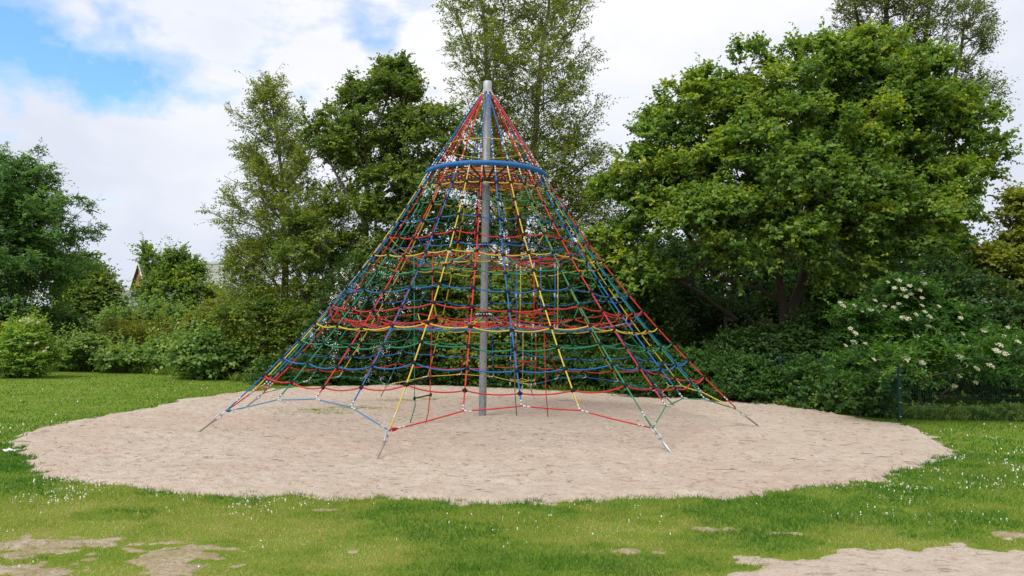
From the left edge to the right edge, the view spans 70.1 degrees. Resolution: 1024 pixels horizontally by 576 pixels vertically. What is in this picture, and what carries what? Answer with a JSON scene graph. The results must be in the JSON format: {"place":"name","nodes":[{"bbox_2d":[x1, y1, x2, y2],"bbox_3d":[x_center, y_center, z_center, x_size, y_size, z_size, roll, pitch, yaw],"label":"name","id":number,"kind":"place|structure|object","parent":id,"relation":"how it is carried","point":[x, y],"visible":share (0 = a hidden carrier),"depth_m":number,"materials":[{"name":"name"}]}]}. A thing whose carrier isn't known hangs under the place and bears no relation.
{"place":"outdoors","nodes":[
{"label":"outdoors","id":0,"kind":"place"},
{"bbox_2d":[129,262,197,291],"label":"brick house","id":1,"kind":"structure","parent":0,"point":[136,274],"depth_m":75.63,"materials":[{"name":"brick"}]},
{"bbox_2d":[122,290,205,307],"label":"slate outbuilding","id":2,"kind":"structure","parent":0,"point":[125,293],"depth_m":62.98,"materials":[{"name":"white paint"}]},
{"bbox_2d":[203,261,236,299],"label":"concrete tower","id":3,"kind":"structure","parent":0,"point":[215,264],"depth_m":88.33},
{"bbox_2d":[15,385,906,490],"bbox_3d":[-0.240,2.505,14.727,14.608,0.007,14.996,1,-4,-2],"label":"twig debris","id":4,"kind":"object","parent":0,"point":[506,439],"visible":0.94,"depth_m":11.10,"materials":[{"name":"brown wood"}]},
{"bbox_2d":[0,346,1023,575],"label":"ground","id":5,"kind":"structure","parent":0,"point":[200,541],"depth_m":6.24,"materials":[{"name":"green plant"}]},
{"bbox_2d":[2,448,19,451],"bbox_3d":[-6.333,2.050,9.236,0.170,0.040,0.120,1,-4,-2],"label":"paper scrap","id":6,"kind":"object","parent":5,"relation":"on","point":[8,450],"visible":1,"depth_m":9.20,"materials":[{"name":"white paper"}]},
{"bbox_2d":[0,290,90,377],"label":"elder shrub","id":7,"kind":"object","parent":5,"relation":"on","point":[24,348],"visible":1,"depth_m":23.81,"materials":[{"name":"green plant"}]},
{"bbox_2d":[0,288,97,357],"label":"dark bush","id":8,"kind":"object","parent":5,"relation":"on","point":[61,317],"visible":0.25,"depth_m":28.73,"materials":[{"name":"green plant"}]},
{"bbox_2d":[0,137,111,325],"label":"cherry tree","id":9,"kind":"object","parent":5,"relation":"on","point":[32,251],"visible":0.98,"depth_m":29.40,"materials":[{"name":"green plant"}]},
{"bbox_2d":[40,248,132,334],"bbox_3d":[-23.614,0.909,40.339,4.988,6.290,4.172,2,-4,-23],"label":"rounded tree","id":10,"kind":"object","parent":5,"relation":"on","point":[91,301],"visible":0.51,"depth_m":39.73,"materials":[{"name":"green plant"}]},
{"bbox_2d":[49,312,130,371],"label":"bramble clump","id":11,"kind":"object","parent":5,"relation":"on","point":[79,356],"visible":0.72,"depth_m":27.77,"materials":[{"name":"green plant"}]},
{"bbox_2d":[68,316,208,372],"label":"raspberry clump","id":12,"kind":"object","parent":5,"relation":"on","point":[130,355],"visible":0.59,"depth_m":27.22,"materials":[{"name":"green plant"}]},
{"bbox_2d":[81,279,212,343],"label":"spreading bush","id":13,"kind":"object","parent":5,"relation":"on","point":[119,310],"visible":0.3,"depth_m":35.93,"materials":[{"name":"green plant"}]},
{"bbox_2d":[86,302,208,347],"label":"weedy bush","id":14,"kind":"object","parent":5,"relation":"on","point":[128,330],"visible":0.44,"depth_m":30.69,"materials":[{"name":"green plant"}]},
{"bbox_2d":[4,293,311,348],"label":"scrub","id":15,"kind":"object","parent":5,"relation":"on","point":[140,307],"depth_m":48.00,"materials":[{"name":"green plant"}]},
{"bbox_2d":[124,230,245,321],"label":"sycamore sapling","id":16,"kind":"object","parent":5,"relation":"on","point":[171,272],"visible":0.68,"depth_m":43.10,"materials":[{"name":"green plant"}]},
{"bbox_2d":[142,301,270,378],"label":"bramble bush","id":17,"kind":"object","parent":5,"relation":"on","point":[198,355],"visible":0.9,"depth_m":24.18,"materials":[{"name":"green plant"}]},
{"bbox_2d":[164,279,312,355],"bbox_3d":[-11.800,1.356,32.651,7.212,4.752,4.019,1,-4,-2],"label":"alder bush","id":18,"kind":"object","parent":5,"relation":"on","point":[203,309],"visible":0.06,"depth_m":32.38,"materials":[{"name":"green plant"}]},
{"bbox_2d":[190,263,350,377],"bbox_3d":[-8.277,1.097,24.734,5.839,4.302,4.397,1,-4,-2],"label":"hornbeam bush","id":19,"kind":"object","parent":5,"relation":"on","point":[281,328],"visible":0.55,"depth_m":24.44,"materials":[{"name":"green plant"}]},
{"bbox_2d":[194,63,378,317],"bbox_3d":[-8.007,-2.462,27.164,6.355,11.748,7.292,4,-5,-39],"label":"feathery tree","id":20,"kind":"object","parent":5,"relation":"on","point":[253,249],"visible":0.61,"depth_m":26.53,"materials":[{"name":"green plant"}]},
{"bbox_2d":[292,248,467,384],"bbox_3d":[-4.045,1.051,23.745,5.870,4.701,3.536,1,-4,-2],"label":"hawthorn bush","id":21,"kind":"object","parent":5,"relation":"on","point":[341,279],"visible":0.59,"depth_m":22.99,"materials":[{"name":"green plant"}]},
{"bbox_2d":[263,49,498,316],"bbox_3d":[-4.138,-2.554,25.952,8.848,11.877,4.860,2,-4,-22],"label":"broadleaf tree","id":22,"kind":"object","parent":5,"relation":"on","point":[407,124],"visible":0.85,"depth_m":25.42,"materials":[{"name":"green plant"}]},
{"bbox_2d":[242,339,636,389],"bbox_3d":[-2.078,2.468,22.969,12.548,1.848,3.148,1,-4,2],"label":"bramble hedge","id":23,"kind":"object","parent":5,"relation":"on","point":[491,381],"visible":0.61,"depth_m":22.30,"materials":[{"name":"green plant"}]},
{"bbox_2d":[4,384,957,505],"bbox_3d":[-0.268,2.570,14.877,15.660,0.154,16.425,1,-4,-2],"label":"sand area","id":24,"kind":"object","parent":5,"relation":"on","point":[237,452],"visible":0.91,"depth_m":10.20,"materials":[{"name":"beige sand"}]},
{"bbox_2d":[275,397,448,413],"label":"grass tufts","id":25,"kind":"object","parent":24,"relation":"on","point":[351,408],"visible":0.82,"depth_m":15.21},
{"bbox_2d":[197,80,760,458],"bbox_3d":[-0.535,-0.658,14.401,9.733,6.970,9.733,-2,-5,35],"label":"climbing pyramid","id":26,"kind":"object","parent":24,"relation":"on","point":[486,179],"visible":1,"depth_m":13.69,"materials":[{"name":"fabric"}]},
{"bbox_2d":[415,248,591,385],"bbox_3d":[-0.226,1.095,23.820,6.339,4.810,4.001,1,-4,-2],"label":"hazel bush","id":27,"kind":"object","parent":5,"relation":"on","point":[498,337],"visible":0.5,"depth_m":22.96,"materials":[{"name":"green plant"}]},
{"bbox_2d":[0,379,1023,566],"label":"clover flowers","id":28,"kind":"object","parent":5,"relation":"on","point":[474,499],"visible":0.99,"depth_m":7.12,"materials":[{"name":"white plant"}]},
{"bbox_2d":[4,363,1023,421],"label":"tall grass","id":29,"kind":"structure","parent":5,"relation":"on","point":[168,371],"depth_m":22.37,"materials":[{"name":"green plant"}]},
{"bbox_2d":[415,0,627,318],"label":"ash tree","id":30,"kind":"object","parent":5,"relation":"on","point":[570,145],"visible":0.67,"depth_m":27.06,"materials":[{"name":"green plant"}]},
{"bbox_2d":[522,224,703,369],"bbox_3d":[3.282,0.599,23.602,5.622,5.404,3.944,0,-4,18],"label":"privet bush","id":31,"kind":"object","parent":5,"relation":"on","point":[660,307],"visible":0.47,"depth_m":22.84,"materials":[{"name":"green plant"}]},
{"bbox_2d":[332,206,1003,376],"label":"woodland","id":32,"kind":"object","parent":5,"relation":"on","point":[680,252],"visible":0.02,"depth_m":32.42,"materials":[{"name":"green plant"}]},
{"bbox_2d":[592,340,911,417],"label":"ivy bank","id":33,"kind":"structure","parent":5,"relation":"on","point":[756,378],"depth_m":18.24,"materials":[{"name":"green plant"}]},
{"bbox_2d":[637,249,924,355],"bbox_3d":[9.409,0.821,26.734,11.942,5.524,4.446,1,-4,-2],"label":"dark laurel bush","id":34,"kind":"object","parent":5,"relation":"on","point":[712,314],"visible":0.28,"depth_m":25.88,"materials":[{"name":"green plant"}]},
{"bbox_2d":[563,10,1023,355],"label":"maple tree","id":35,"kind":"object","parent":5,"relation":"on","point":[856,153],"visible":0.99,"depth_m":22.19,"materials":[{"name":"green plant"}]},
{"bbox_2d":[698,288,898,370],"bbox_3d":[8.374,1.591,21.820,7.029,3.314,3.324,1,-4,-2],"label":"shade holly","id":36,"kind":"object","parent":5,"relation":"on","point":[798,335],"visible":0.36,"depth_m":21.29,"materials":[{"name":"green plant"}]},
{"bbox_2d":[596,354,1023,421],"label":"fence","id":37,"kind":"object","parent":5,"relation":"on","point":[899,391],"visible":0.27,"depth_m":14.62,"materials":[{"name":"green metal"}]},
{"bbox_2d":[802,384,1023,419],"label":"nettle row","id":38,"kind":"object","parent":5,"relation":"on","point":[958,409],"visible":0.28,"depth_m":15.17,"materials":[{"name":"green plant"}]},
{"bbox_2d":[814,265,1023,406],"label":"elder bush","id":39,"kind":"object","parent":5,"relation":"on","point":[940,331],"visible":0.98,"depth_m":17.21,"materials":[{"name":"green plant"}]},
{"bbox_2d":[825,0,1019,267],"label":"poplar tree","id":40,"kind":"object","parent":5,"relation":"on","point":[928,22],"visible":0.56,"depth_m":34.34,"materials":[{"name":"green plant"}]},
{"bbox_2d":[841,249,1023,403],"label":"shaded bush","id":41,"kind":"object","parent":5,"relation":"on","point":[1006,306],"visible":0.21,"depth_m":19.50,"materials":[{"name":"green plant"}]},
{"bbox_2d":[944,182,1023,393],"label":"golden bush","id":42,"kind":"object","parent":5,"relation":"on","point":[1002,254],"visible":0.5,"depth_m":22.69,"materials":[{"name":"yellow plant"}]},
{"bbox_2d":[0,509,1023,575],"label":"bare soil","id":43,"kind":"structure","parent":0,"point":[158,564],"depth_m":5.25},
{"bbox_2d":[0,0,1023,323],"label":"sky","id":44,"kind":"structure","parent":0,"point":[129,97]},
{"bbox_2d":[727,537,1023,575],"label":"sand path","id":45,"kind":"structure","parent":0,"point":[969,561],"depth_m":5.22,"materials":[{"name":"beige sand"}]}
]}

